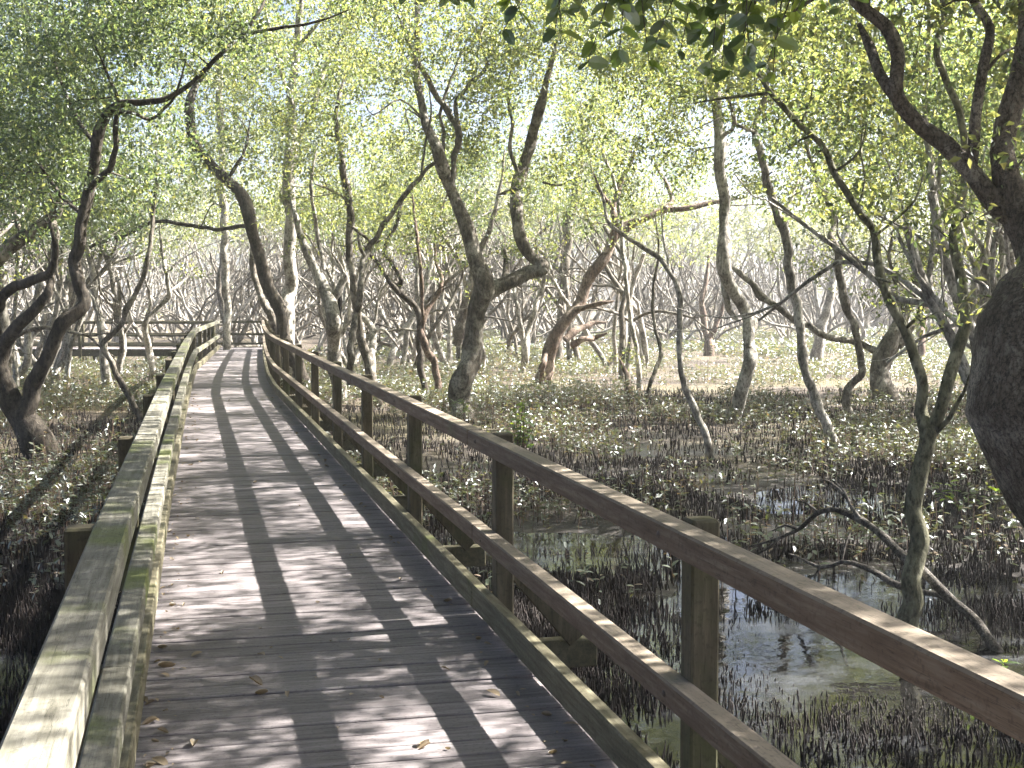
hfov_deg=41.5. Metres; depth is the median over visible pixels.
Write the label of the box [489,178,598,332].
mangrove tree
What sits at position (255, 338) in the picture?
mangrove tree
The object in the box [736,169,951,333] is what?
mangrove tree
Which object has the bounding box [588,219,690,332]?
mangrove tree
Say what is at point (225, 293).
mangrove tree
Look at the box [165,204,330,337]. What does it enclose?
mangrove tree
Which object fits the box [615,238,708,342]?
mangrove tree
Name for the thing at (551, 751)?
fallen leaf
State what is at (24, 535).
mangrove seedling
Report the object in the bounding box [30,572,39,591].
mangrove seedling
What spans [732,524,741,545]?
mangrove seedling
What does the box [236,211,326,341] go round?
mangrove tree
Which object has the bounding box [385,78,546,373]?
mangrove tree
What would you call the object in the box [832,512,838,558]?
mangrove seedling
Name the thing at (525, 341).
mangrove tree
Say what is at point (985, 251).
mangrove tree
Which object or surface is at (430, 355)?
mangrove tree
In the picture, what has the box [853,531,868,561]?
mangrove seedling
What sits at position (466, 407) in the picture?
mangrove sapling
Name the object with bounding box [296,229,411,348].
mangrove tree
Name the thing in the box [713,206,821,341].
mangrove tree
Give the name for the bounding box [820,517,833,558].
mangrove seedling
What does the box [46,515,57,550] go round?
mangrove seedling
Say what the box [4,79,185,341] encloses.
mangrove tree
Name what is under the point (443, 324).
mangrove tree
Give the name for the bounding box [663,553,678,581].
mangrove seedling
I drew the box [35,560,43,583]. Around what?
mangrove seedling
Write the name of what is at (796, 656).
water
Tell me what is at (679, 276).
mangrove tree
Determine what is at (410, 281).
mangrove tree
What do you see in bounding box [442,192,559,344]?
mangrove tree
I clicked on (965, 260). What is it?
mangrove tree
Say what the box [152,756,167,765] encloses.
fallen leaf
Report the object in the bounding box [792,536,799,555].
mangrove seedling
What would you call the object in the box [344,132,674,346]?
mangrove tree
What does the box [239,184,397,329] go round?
mangrove tree
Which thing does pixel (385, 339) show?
mangrove tree
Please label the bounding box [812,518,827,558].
mangrove seedling
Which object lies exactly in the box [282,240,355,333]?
mangrove tree
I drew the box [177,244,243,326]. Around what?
mangrove tree
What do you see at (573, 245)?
mangrove tree
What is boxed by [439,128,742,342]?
mangrove tree
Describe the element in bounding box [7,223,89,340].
mangrove tree
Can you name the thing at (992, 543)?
mangrove seedling
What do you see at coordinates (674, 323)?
mangrove tree
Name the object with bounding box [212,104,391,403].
mangrove tree
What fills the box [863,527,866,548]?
mangrove seedling
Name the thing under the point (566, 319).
mangrove tree
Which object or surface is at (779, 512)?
mangrove seedling
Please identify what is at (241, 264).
mangrove tree
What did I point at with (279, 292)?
mangrove tree
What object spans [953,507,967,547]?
mangrove seedling
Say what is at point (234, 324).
mangrove tree
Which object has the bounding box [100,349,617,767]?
boardwalk
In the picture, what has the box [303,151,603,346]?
mangrove tree
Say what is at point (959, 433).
seedlings
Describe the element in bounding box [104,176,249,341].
mangrove tree
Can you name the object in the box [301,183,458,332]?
mangrove tree
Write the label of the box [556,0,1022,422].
mangrove tree
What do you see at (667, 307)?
mangrove tree
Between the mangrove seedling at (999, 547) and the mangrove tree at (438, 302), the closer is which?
the mangrove seedling at (999, 547)
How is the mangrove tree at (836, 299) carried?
on the mud ground
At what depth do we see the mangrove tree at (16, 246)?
24.98 m
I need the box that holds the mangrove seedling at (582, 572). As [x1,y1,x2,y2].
[575,569,593,585]
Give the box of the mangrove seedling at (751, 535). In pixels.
[744,531,759,550]
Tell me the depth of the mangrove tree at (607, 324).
84.86 m
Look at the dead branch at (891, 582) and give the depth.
10.93 m
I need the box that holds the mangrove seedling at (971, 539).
[964,536,977,549]
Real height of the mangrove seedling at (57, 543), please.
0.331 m
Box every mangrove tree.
[0,0,146,280]
[0,0,399,459]
[0,17,133,358]
[0,19,135,223]
[0,69,57,237]
[0,107,137,382]
[0,116,167,387]
[0,126,116,415]
[0,143,116,332]
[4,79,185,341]
[4,151,105,387]
[4,175,198,331]
[5,109,240,346]
[5,206,118,315]
[5,224,128,308]
[6,142,185,341]
[6,156,140,325]
[7,138,180,386]
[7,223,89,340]
[7,256,55,317]
[7,271,14,317]
[8,186,165,337]
[8,244,49,315]
[10,265,69,336]
[15,108,118,377]
[16,103,151,391]
[23,183,247,338]
[27,154,158,392]
[48,122,218,376]
[56,0,808,418]
[68,248,181,329]
[69,192,194,346]
[84,209,196,341]
[86,176,237,385]
[86,218,162,341]
[88,6,383,389]
[90,88,222,421]
[96,194,215,337]
[98,0,1006,455]
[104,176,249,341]
[116,213,197,332]
[120,184,283,340]
[122,163,384,346]
[124,240,176,326]
[128,118,280,346]
[129,216,247,337]
[130,121,306,331]
[136,184,358,346]
[136,193,248,329]
[141,0,498,349]
[147,206,283,346]
[156,163,363,335]
[156,189,307,326]
[157,160,304,341]
[158,228,247,326]
[160,172,312,340]
[163,191,346,346]
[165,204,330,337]
[173,0,441,377]
[176,218,254,328]
[177,110,298,369]
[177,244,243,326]
[201,240,281,327]
[202,222,301,336]
[206,88,507,362]
[206,227,307,329]
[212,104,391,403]
[219,128,421,366]
[231,191,315,305]
[232,219,342,334]
[235,162,361,307]
[235,185,359,346]
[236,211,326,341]
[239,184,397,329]
[240,193,358,343]
[251,173,368,333]
[253,144,437,371]
[265,239,339,331]
[269,0,447,406]
[270,145,381,350]
[278,235,314,332]
[281,0,588,385]
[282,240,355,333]
[295,206,449,370]
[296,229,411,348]
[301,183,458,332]
[301,189,363,332]
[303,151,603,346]
[304,148,404,359]
[307,219,428,357]
[314,135,448,396]
[316,118,503,370]
[330,127,472,357]
[331,237,411,337]
[334,121,483,364]
[339,211,443,327]
[342,188,515,378]
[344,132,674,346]
[353,189,421,329]
[354,221,428,327]
[356,178,504,338]
[358,111,509,324]
[361,192,528,363]
[361,312,399,369]
[362,172,461,326]
[364,172,545,345]
[365,152,469,399]
[370,223,490,350]
[371,60,503,373]
[374,166,646,336]
[377,239,414,328]
[382,227,509,335]
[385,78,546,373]
[386,155,627,337]
[388,174,496,322]
[394,242,506,327]
[398,115,688,360]
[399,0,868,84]
[402,207,464,334]
[405,98,699,344]
[433,72,570,345]
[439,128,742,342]
[439,146,565,339]
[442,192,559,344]
[448,172,559,336]
[450,217,507,328]
[457,182,598,333]
[460,221,520,319]
[461,163,666,365]
[476,172,612,337]
[477,232,555,327]
[483,118,686,373]
[484,185,637,350]
[486,190,665,317]
[486,207,593,372]
[488,187,587,336]
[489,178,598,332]
[492,15,824,383]
[499,110,674,367]
[499,229,573,328]
[501,89,714,458]
[503,145,718,380]
[504,175,673,320]
[514,47,642,366]
[535,197,605,297]
[539,47,679,390]
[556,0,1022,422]
[556,165,714,325]
[574,230,642,333]
[579,188,677,325]
[588,149,717,400]
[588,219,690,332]
[590,341,642,403]
[591,208,680,329]
[598,160,742,341]
[604,0,1021,627]
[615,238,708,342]
[629,204,743,339]
[630,238,727,328]
[631,169,752,339]
[635,171,770,343]
[637,224,814,333]
[641,169,750,355]
[641,199,822,341]
[644,213,742,327]
[647,180,798,344]
[659,0,1023,389]
[689,236,770,329]
[709,242,781,328]
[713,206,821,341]
[723,49,916,414]
[725,0,1023,526]
[731,187,902,340]
[731,222,799,329]
[732,0,1003,402]
[735,195,881,336]
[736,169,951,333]
[738,210,856,333]
[741,194,830,328]
[757,134,903,360]
[776,234,882,328]
[782,0,1023,319]
[790,216,906,340]
[791,199,876,328]
[794,23,1023,394]
[821,218,935,338]
[822,149,957,333]
[843,249,902,329]
[852,0,1017,363]
[858,210,984,337]
[880,178,971,359]
[881,163,1002,288]
[882,241,952,326]
[882,245,947,329]
[884,183,1003,321]
[896,207,967,329]
[908,4,1023,267]
[909,31,1023,323]
[926,58,1023,272]
[929,15,1023,232]
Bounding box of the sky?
[0,0,1006,313]
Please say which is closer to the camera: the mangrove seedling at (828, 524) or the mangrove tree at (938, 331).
the mangrove seedling at (828, 524)
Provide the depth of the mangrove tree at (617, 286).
38.98 m
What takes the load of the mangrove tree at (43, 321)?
on the mud ground
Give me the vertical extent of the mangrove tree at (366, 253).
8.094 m
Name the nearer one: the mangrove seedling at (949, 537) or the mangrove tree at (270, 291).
the mangrove seedling at (949, 537)
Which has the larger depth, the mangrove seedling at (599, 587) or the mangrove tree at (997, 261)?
the mangrove tree at (997, 261)
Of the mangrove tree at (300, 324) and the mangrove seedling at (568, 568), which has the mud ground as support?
the mangrove tree at (300, 324)
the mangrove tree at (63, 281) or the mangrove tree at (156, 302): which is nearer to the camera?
the mangrove tree at (156, 302)
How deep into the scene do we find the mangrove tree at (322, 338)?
59.38 m
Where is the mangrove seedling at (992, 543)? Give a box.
[989,532,1000,565]
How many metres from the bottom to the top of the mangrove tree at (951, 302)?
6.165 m
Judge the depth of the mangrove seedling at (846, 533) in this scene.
12.82 m
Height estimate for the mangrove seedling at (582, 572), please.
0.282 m
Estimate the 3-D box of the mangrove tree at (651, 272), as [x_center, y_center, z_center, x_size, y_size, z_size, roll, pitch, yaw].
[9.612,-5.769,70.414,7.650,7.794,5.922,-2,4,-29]
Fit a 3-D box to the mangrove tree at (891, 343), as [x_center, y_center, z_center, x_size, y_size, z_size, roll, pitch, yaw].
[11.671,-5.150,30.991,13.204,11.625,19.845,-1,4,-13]
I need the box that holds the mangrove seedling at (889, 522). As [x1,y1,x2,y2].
[886,520,896,536]
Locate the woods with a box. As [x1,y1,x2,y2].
[5,111,1022,330]
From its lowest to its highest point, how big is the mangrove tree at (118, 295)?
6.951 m
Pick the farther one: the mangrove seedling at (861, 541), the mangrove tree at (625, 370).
the mangrove tree at (625, 370)
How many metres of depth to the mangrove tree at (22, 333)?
27.02 m
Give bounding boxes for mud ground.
[0,312,1023,632]
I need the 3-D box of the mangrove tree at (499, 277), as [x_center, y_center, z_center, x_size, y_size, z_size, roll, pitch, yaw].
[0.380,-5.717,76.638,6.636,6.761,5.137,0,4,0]
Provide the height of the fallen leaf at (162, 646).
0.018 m
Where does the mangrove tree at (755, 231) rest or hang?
on the mud ground
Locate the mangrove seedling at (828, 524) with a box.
[824,504,830,554]
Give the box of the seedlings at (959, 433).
[0,324,1019,548]
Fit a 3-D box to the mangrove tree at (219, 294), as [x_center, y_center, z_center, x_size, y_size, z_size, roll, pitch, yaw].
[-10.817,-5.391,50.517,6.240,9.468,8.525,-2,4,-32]
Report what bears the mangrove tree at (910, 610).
on the mud ground
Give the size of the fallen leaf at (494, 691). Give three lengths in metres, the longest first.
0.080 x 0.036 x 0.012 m
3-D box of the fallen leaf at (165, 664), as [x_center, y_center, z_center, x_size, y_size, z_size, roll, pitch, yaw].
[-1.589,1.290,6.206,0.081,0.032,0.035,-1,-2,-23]
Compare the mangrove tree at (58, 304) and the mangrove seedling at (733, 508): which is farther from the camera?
the mangrove tree at (58, 304)
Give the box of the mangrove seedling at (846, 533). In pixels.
[843,530,851,553]
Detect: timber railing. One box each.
[0,320,219,767]
[15,320,263,361]
[15,321,217,364]
[261,320,1023,767]
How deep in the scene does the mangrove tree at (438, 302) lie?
58.82 m
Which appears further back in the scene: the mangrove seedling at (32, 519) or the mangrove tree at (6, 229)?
the mangrove tree at (6, 229)
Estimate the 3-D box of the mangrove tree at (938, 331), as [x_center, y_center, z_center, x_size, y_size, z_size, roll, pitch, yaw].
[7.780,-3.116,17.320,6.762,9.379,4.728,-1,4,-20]
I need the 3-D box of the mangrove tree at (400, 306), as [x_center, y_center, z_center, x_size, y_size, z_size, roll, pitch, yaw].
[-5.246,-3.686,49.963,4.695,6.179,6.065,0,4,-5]
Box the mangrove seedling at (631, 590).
[626,584,642,596]
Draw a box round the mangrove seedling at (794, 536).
[792,521,798,550]
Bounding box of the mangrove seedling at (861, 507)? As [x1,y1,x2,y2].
[851,504,868,551]
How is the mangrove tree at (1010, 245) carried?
on the mud ground
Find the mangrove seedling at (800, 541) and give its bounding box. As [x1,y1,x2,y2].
[795,531,803,556]
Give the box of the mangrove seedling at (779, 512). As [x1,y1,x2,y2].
[775,507,789,556]
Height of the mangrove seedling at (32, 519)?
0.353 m
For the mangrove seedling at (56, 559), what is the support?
on the mud ground
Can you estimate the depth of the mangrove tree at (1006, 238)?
17.88 m
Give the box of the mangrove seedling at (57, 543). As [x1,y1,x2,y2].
[48,540,63,567]
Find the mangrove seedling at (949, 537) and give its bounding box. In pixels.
[946,530,955,544]
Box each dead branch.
[744,482,1003,651]
[789,533,948,603]
[820,478,850,501]
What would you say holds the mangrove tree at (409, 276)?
on the mud ground
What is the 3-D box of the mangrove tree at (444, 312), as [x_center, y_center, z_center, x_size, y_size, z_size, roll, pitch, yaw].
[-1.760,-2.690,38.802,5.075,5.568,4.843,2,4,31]
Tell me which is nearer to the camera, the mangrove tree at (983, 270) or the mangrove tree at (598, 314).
the mangrove tree at (983, 270)
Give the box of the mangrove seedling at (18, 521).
[11,510,24,544]
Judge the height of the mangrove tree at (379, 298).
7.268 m
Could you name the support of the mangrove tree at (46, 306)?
on the mud ground
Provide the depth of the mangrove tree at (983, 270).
27.32 m
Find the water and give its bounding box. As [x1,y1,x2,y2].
[0,484,1023,767]
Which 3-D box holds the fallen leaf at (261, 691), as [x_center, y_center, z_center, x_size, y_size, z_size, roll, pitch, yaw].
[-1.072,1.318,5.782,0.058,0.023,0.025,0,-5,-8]
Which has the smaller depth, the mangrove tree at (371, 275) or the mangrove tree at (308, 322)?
the mangrove tree at (308, 322)
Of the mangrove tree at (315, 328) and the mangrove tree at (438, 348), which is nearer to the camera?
the mangrove tree at (438, 348)
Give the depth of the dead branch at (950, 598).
10.48 m
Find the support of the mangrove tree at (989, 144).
on the mud ground
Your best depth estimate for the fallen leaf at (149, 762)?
4.89 m
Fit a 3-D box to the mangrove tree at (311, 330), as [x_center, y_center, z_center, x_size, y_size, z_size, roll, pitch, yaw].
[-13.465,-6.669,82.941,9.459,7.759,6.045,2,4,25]
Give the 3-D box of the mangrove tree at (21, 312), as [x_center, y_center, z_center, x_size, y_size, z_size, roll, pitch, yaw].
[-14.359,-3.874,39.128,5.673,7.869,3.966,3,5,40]
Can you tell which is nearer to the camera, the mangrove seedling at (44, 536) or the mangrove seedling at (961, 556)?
the mangrove seedling at (961, 556)
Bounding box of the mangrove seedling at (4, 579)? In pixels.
[0,567,8,594]
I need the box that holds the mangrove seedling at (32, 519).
[26,517,37,551]
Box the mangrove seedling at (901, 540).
[897,521,909,551]
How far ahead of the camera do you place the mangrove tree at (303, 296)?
85.14 m
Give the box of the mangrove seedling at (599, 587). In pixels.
[593,574,604,605]
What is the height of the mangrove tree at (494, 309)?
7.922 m
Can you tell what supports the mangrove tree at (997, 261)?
on the mud ground
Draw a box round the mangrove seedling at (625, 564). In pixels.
[620,556,628,575]
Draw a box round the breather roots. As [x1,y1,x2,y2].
[0,385,1023,767]
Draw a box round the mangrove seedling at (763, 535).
[758,532,766,548]
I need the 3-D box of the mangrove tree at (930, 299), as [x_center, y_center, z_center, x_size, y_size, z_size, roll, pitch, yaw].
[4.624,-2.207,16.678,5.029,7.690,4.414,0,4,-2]
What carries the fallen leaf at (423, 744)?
on the boardwalk at (275, 551)
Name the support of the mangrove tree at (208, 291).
on the mud ground
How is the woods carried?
on the mud ground
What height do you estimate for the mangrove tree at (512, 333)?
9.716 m
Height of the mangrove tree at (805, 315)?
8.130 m
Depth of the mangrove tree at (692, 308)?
62.80 m
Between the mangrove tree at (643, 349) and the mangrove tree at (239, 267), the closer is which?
the mangrove tree at (643, 349)
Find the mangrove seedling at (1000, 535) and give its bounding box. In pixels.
[994,524,1005,546]
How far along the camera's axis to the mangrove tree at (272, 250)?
71.15 m
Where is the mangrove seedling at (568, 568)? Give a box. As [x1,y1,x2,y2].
[564,541,573,583]
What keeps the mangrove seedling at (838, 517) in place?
on the mud ground
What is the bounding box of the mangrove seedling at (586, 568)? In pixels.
[580,540,595,583]
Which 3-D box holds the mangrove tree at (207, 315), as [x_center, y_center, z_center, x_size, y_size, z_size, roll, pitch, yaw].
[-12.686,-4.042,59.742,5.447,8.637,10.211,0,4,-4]
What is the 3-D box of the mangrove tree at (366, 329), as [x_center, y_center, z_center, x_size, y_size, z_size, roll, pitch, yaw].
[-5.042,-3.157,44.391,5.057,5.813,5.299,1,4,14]
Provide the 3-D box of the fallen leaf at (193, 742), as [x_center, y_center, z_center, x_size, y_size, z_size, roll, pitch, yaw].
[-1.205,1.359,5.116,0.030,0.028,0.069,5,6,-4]
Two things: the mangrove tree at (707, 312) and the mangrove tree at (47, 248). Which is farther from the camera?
the mangrove tree at (707, 312)
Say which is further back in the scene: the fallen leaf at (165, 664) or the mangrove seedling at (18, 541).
the mangrove seedling at (18, 541)
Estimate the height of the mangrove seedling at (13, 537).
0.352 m
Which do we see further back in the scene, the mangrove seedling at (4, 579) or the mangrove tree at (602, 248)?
the mangrove tree at (602, 248)
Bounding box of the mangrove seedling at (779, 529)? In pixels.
[775,508,790,544]
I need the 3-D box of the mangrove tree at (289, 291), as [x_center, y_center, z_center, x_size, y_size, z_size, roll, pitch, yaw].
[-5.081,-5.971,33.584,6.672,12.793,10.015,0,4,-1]
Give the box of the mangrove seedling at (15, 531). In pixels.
[14,524,21,549]
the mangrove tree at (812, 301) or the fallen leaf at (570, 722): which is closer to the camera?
the fallen leaf at (570, 722)
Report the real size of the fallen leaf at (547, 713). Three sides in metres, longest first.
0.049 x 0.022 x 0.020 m
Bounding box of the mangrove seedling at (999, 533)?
[992,515,1010,558]
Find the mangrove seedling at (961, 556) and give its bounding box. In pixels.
[960,542,971,559]
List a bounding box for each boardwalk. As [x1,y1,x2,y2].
[17,347,261,360]
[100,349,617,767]
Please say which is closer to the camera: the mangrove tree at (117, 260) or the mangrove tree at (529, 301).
the mangrove tree at (117, 260)
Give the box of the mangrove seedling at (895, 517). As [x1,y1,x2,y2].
[890,515,900,554]
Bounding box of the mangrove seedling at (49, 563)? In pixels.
[39,561,57,576]
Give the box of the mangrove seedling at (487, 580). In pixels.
[478,570,491,585]
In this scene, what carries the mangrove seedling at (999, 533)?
on the mud ground
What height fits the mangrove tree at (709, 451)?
5.691 m
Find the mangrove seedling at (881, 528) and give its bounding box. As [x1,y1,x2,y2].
[873,527,887,555]
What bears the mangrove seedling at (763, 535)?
on the mud ground
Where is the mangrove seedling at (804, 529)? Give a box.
[801,526,812,556]
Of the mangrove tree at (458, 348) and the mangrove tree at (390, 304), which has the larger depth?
the mangrove tree at (390, 304)
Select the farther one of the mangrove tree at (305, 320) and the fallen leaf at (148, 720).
the mangrove tree at (305, 320)
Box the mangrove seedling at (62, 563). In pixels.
[57,541,64,574]
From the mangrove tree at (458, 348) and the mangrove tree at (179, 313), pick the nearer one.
the mangrove tree at (458, 348)
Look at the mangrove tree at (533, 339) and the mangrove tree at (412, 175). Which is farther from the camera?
the mangrove tree at (412, 175)
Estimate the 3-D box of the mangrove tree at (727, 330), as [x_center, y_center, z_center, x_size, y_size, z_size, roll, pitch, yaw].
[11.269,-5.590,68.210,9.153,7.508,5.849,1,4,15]
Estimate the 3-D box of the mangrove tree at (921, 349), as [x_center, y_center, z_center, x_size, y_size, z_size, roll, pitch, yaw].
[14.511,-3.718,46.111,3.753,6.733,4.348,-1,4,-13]
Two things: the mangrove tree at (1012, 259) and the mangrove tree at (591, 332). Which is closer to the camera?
the mangrove tree at (1012, 259)
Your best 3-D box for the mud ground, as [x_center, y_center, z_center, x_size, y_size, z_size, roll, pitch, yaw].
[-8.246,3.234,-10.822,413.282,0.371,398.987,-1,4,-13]
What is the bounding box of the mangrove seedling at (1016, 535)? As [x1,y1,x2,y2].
[1012,526,1021,560]
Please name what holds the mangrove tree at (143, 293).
on the mud ground
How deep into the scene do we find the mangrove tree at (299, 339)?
67.22 m
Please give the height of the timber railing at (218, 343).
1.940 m
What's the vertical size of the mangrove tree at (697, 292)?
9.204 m
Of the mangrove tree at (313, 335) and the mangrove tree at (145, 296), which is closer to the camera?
the mangrove tree at (313, 335)
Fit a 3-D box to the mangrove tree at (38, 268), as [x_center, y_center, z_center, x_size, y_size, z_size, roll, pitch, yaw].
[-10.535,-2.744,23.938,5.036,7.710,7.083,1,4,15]
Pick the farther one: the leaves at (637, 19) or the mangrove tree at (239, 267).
the mangrove tree at (239, 267)
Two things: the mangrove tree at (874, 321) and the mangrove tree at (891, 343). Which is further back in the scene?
the mangrove tree at (874, 321)
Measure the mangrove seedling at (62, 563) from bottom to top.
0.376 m
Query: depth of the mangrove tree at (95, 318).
63.93 m
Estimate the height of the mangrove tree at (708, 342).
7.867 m
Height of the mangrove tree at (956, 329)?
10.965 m
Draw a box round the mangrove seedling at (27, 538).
[21,529,31,558]
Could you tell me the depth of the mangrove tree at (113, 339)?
68.91 m
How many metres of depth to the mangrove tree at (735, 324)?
92.63 m
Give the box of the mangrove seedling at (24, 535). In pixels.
[20,531,29,563]
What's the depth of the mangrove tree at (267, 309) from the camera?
33.96 m
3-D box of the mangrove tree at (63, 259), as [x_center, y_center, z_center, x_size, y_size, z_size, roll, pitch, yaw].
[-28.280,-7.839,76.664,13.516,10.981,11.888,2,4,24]
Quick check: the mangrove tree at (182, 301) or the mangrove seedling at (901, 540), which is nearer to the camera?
the mangrove seedling at (901, 540)
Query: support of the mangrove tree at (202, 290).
on the mud ground
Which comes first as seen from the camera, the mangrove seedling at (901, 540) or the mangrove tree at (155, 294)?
the mangrove seedling at (901, 540)
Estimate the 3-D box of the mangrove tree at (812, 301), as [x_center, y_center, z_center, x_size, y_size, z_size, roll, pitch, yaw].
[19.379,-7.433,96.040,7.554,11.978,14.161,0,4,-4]
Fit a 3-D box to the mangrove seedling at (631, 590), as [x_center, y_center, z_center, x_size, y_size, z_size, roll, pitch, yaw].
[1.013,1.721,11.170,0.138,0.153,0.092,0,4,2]
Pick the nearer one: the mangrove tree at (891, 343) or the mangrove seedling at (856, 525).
the mangrove seedling at (856, 525)
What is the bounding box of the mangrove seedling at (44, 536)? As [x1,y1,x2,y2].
[37,529,53,551]
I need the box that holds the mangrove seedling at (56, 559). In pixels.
[49,533,61,583]
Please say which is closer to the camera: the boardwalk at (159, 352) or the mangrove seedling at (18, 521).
the mangrove seedling at (18, 521)
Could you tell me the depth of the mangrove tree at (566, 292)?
45.69 m
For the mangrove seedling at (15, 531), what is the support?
on the mud ground
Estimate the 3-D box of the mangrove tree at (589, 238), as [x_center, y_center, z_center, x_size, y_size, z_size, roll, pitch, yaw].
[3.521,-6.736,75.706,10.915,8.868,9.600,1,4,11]
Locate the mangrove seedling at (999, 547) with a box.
[995,534,1006,565]
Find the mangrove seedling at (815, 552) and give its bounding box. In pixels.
[808,524,829,574]
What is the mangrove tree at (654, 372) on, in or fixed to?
on the mud ground
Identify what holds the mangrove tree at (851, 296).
on the mud ground
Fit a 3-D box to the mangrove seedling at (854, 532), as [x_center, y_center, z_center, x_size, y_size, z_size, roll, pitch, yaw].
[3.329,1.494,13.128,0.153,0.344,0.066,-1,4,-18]
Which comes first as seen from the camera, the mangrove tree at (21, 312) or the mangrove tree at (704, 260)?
the mangrove tree at (21, 312)
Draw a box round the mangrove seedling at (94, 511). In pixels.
[83,506,99,518]
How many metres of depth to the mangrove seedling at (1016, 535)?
12.62 m
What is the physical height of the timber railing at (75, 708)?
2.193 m
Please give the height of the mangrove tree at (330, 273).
7.234 m
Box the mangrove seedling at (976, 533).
[968,521,981,547]
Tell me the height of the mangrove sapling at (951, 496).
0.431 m
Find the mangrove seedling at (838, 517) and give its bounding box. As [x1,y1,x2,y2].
[831,513,842,569]
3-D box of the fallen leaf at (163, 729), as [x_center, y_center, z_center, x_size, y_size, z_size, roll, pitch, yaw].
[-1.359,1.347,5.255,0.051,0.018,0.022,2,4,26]
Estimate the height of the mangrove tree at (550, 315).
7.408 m
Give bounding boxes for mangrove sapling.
[452,399,469,418]
[506,401,535,449]
[931,479,998,514]
[994,659,1019,668]
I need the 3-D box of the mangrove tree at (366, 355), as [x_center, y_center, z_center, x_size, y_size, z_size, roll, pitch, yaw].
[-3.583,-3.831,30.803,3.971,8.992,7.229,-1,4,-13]
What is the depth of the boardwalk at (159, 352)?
46.16 m
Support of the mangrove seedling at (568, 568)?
on the water
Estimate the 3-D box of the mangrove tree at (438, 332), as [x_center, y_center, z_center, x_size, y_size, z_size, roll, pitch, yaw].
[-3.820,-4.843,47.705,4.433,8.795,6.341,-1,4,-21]
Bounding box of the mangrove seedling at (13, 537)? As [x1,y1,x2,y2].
[6,534,15,565]
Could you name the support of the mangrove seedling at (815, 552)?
on the water
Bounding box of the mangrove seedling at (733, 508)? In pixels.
[725,504,740,544]
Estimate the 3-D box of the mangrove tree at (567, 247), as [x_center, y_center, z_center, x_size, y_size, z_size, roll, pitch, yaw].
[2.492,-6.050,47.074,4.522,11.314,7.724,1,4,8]
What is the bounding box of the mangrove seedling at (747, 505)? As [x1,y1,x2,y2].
[743,503,758,549]
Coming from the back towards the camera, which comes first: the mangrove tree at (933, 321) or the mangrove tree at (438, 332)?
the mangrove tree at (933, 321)
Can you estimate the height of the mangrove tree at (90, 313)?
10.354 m
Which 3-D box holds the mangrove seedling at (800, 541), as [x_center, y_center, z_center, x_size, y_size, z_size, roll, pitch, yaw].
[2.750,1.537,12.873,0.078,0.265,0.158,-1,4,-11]
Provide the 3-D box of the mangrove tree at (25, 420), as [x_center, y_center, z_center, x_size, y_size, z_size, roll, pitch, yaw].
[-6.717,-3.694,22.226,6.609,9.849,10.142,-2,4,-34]
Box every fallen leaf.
[141,716,157,724]
[145,761,156,763]
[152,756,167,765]
[157,644,166,647]
[157,727,168,732]
[158,661,174,666]
[190,739,197,745]
[249,675,262,684]
[255,689,267,693]
[416,740,429,748]
[487,689,499,695]
[541,711,551,715]
[548,749,556,753]
[563,721,578,724]
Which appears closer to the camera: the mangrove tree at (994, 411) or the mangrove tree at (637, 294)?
the mangrove tree at (994, 411)
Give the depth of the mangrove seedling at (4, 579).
10.87 m
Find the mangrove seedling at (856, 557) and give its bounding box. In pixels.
[849,544,862,559]
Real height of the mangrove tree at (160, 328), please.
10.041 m
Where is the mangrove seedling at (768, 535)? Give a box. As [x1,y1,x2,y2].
[765,531,775,558]
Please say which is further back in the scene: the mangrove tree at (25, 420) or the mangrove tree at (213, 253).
the mangrove tree at (213, 253)
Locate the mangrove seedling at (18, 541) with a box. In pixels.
[12,526,21,555]
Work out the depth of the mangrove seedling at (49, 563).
11.78 m
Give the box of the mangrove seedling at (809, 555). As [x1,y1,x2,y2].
[806,525,817,561]
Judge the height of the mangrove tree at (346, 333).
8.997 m
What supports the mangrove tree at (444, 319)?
on the mud ground
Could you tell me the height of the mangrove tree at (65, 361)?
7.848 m
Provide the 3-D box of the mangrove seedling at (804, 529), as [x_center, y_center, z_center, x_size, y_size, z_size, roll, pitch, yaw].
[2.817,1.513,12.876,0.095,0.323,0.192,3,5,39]
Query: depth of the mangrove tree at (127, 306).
25.69 m
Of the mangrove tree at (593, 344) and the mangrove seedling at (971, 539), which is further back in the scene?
the mangrove tree at (593, 344)
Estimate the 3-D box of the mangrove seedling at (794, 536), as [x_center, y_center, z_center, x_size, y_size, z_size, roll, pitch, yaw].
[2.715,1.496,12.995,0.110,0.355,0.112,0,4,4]
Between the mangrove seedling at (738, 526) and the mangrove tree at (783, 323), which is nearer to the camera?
the mangrove seedling at (738, 526)
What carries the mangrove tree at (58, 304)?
on the mud ground
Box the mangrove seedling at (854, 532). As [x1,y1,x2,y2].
[849,521,859,545]
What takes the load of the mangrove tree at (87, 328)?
on the mud ground
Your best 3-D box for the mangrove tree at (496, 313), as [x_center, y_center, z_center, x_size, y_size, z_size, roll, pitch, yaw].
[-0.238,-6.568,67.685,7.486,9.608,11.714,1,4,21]
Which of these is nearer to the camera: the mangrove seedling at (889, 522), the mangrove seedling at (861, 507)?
the mangrove seedling at (861, 507)
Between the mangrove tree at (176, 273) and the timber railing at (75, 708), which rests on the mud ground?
the mangrove tree at (176, 273)
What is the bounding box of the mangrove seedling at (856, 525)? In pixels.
[852,522,859,552]
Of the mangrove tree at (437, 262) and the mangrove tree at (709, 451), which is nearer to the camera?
the mangrove tree at (709, 451)
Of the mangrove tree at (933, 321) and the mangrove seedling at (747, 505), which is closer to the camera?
the mangrove seedling at (747, 505)
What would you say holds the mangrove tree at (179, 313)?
on the mud ground
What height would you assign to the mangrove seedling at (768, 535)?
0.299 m

